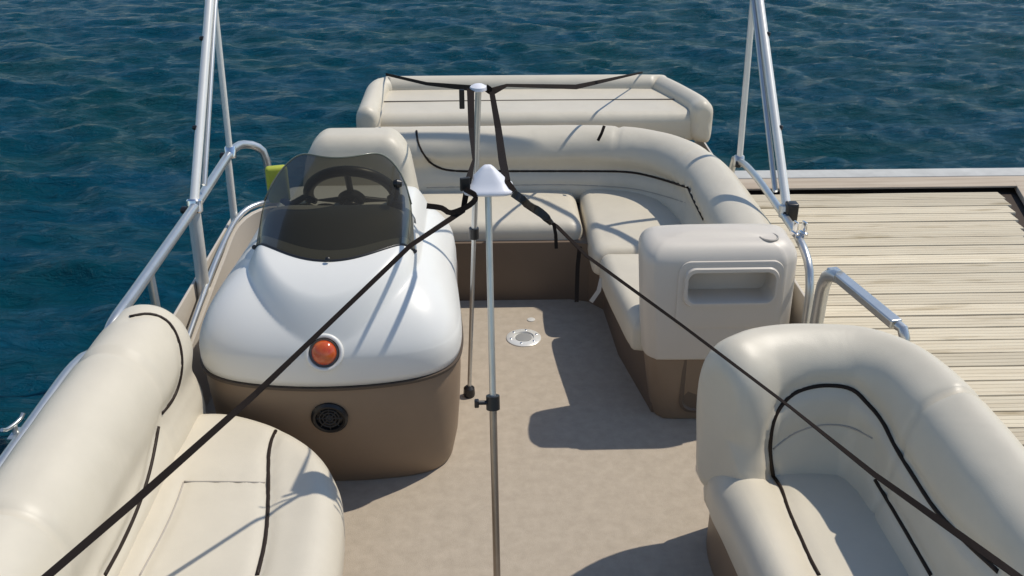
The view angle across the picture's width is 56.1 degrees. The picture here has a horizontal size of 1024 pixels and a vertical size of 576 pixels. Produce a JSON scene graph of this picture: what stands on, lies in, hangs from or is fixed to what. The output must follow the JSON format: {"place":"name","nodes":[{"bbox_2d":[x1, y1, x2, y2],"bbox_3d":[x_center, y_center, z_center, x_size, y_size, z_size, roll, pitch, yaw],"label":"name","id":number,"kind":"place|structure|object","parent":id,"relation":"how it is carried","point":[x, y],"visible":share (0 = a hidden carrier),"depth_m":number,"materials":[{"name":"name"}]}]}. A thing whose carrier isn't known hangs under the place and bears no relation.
{"place":"outdoors","nodes":[
{"label":"outdoors","id":0,"kind":"place"},
{"bbox_2d":[265,165,283,190],"bbox_3d":[-0.863,-0.399,3.774,0.204,0.162,0.064,5,27,9],"label":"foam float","id":1,"kind":"object","parent":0,"point":[271,172],"visible":0.22,"depth_m":3.74,"materials":[{"name":"yellow plastic"}]},
{"bbox_2d":[0,0,1023,454],"bbox_3d":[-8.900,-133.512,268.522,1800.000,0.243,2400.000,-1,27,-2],"label":"water","id":2,"kind":"structure","parent":0,"point":[98,102],"depth_m":10.97,"materials":[{"name":"blue liquid"}]},
{"bbox_2d":[0,140,909,575],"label":"pontoon boat","id":3,"kind":"object","parent":2,"relation":"on","point":[596,468],"visible":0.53,"depth_m":3.75,"materials":[{"name":"carpet"}]},
{"bbox_2d":[0,304,344,575],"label":"bow lounge","id":4,"kind":"object","parent":3,"relation":"on","point":[122,418],"visible":0.94,"depth_m":2.83,"materials":[{"name":"beige leather"}]},
{"bbox_2d":[199,153,463,480],"bbox_3d":[-0.683,-0.004,3.894,0.978,1.171,1.248,-1,27,-2],"label":"helm console","id":5,"kind":"object","parent":3,"relation":"on","point":[365,385],"visible":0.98,"depth_m":3.47,"materials":[{"name":"white gelcoat fiberglass"},{"name":"brown plastic"},{"name":"black plastic"}]},
{"bbox_2d":[308,128,418,189],"bbox_3d":[-0.680,-0.161,4.353,0.575,1.035,0.500,-1,27,-2],"label":"captain chair","id":6,"kind":"object","parent":3,"relation":"on","point":[391,144],"visible":0.1,"depth_m":4.20,"materials":[{"name":"leather"}]},
{"bbox_2d":[463,83,486,397],"bbox_3d":[-0.156,-0.152,3.946,0.129,1.386,0.067,-12,29,-21],"label":"support pole","id":7,"kind":"object","parent":3,"relation":"on","point":[469,387],"visible":1,"depth_m":3.90,"materials":[{"name":"metal"}]},
{"bbox_2d":[386,73,470,90],"bbox_3d":[-0.458,-1.037,4.769,0.020,0.544,2.330,-7,28,-14],"label":"tie down strap","id":8,"kind":"object","parent":7,"relation":"attached to","point":[455,86],"visible":0.97,"depth_m":4.40,"materials":[{"name":"black fabric"}]},
{"bbox_2d":[459,88,474,178],"bbox_3d":[-0.154,-0.509,3.233,0.057,0.075,0.951,-1,27,-2],"label":"tie down strap","id":9,"kind":"object","parent":7,"relation":"attached to","point":[470,106],"visible":1,"depth_m":3.46,"materials":[{"name":"black fabric"}]},
{"bbox_2d":[485,72,642,93],"bbox_3d":[0.349,-1.048,4.783,0.049,0.545,2.474,10,29,18],"label":"tie down strap","id":10,"kind":"object","parent":7,"relation":"attached to","point":[496,89],"visible":1,"depth_m":4.46,"materials":[{"name":"black fabric"}]},
{"bbox_2d":[463,164,512,575],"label":"support pole","id":11,"kind":"object","parent":3,"relation":"on","point":[487,183],"visible":0.88,"depth_m":2.91,"materials":[{"name":"metal"}]},
{"bbox_2d":[41,177,477,575],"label":"tie down strap","id":12,"kind":"object","parent":11,"relation":"attached to","point":[114,518],"visible":1,"depth_m":2.50,"materials":[{"name":"black fabric"}]},
{"bbox_2d":[489,91,509,181],"bbox_3d":[-0.041,-0.507,3.233,0.032,0.061,0.941,-2,27,-3],"label":"tie down strap","id":13,"kind":"object","parent":11,"relation":"attached to","point":[502,160],"visible":0.98,"depth_m":3.26,"materials":[{"name":"black fabric"}]},
{"bbox_2d":[504,181,1022,575],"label":"tie down strap","id":14,"kind":"object","parent":11,"relation":"attached to","point":[529,205],"visible":1,"depth_m":2.52,"materials":[{"name":"black fabric"}]},
{"bbox_2d":[180,0,798,220],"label":"canopy frame","id":15,"kind":"object","parent":3,"relation":"on","point":[210,38],"visible":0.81,"depth_m":4.31,"materials":[{"name":"metal"}]},
{"bbox_2d":[356,75,712,142],"bbox_3d":[0.115,-0.798,5.823,2.040,0.835,0.750,-1,27,-2],"label":"sun pad","id":16,"kind":"object","parent":3,"relation":"on","point":[662,103],"visible":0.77,"depth_m":5.56,"materials":[{"name":"beige leather"}]},
{"bbox_2d":[375,125,796,418],"bbox_3d":[0.190,-0.224,4.707,1.935,0.825,1.924,-1,27,-2],"label":"stern lounge","id":17,"kind":"object","parent":3,"relation":"on","point":[687,234],"visible":0.81,"depth_m":4.89,"materials":[{"name":"beige leather"}]},
{"bbox_2d":[597,126,605,140],"bbox_3d":[0.482,-0.832,5.172,0.022,0.078,0.060,23,35,37],"label":"loose strap","id":18,"kind":"object","parent":17,"relation":"on","point":[601,133],"visible":1,"depth_m":5.17,"materials":[{"name":"black fabric"}]},
{"bbox_2d":[696,324,1023,575],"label":"bow lounge","id":19,"kind":"object","parent":3,"relation":"on","point":[788,491],"visible":0.94,"depth_m":2.90,"materials":[{"name":"beige leather"}]},
{"bbox_2d":[734,168,1023,445],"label":"dock","id":20,"kind":"object","parent":2,"relation":"in","point":[933,259],"visible":0.5,"depth_m":5.56,"materials":[{"name":"brown wood"}]}
]}

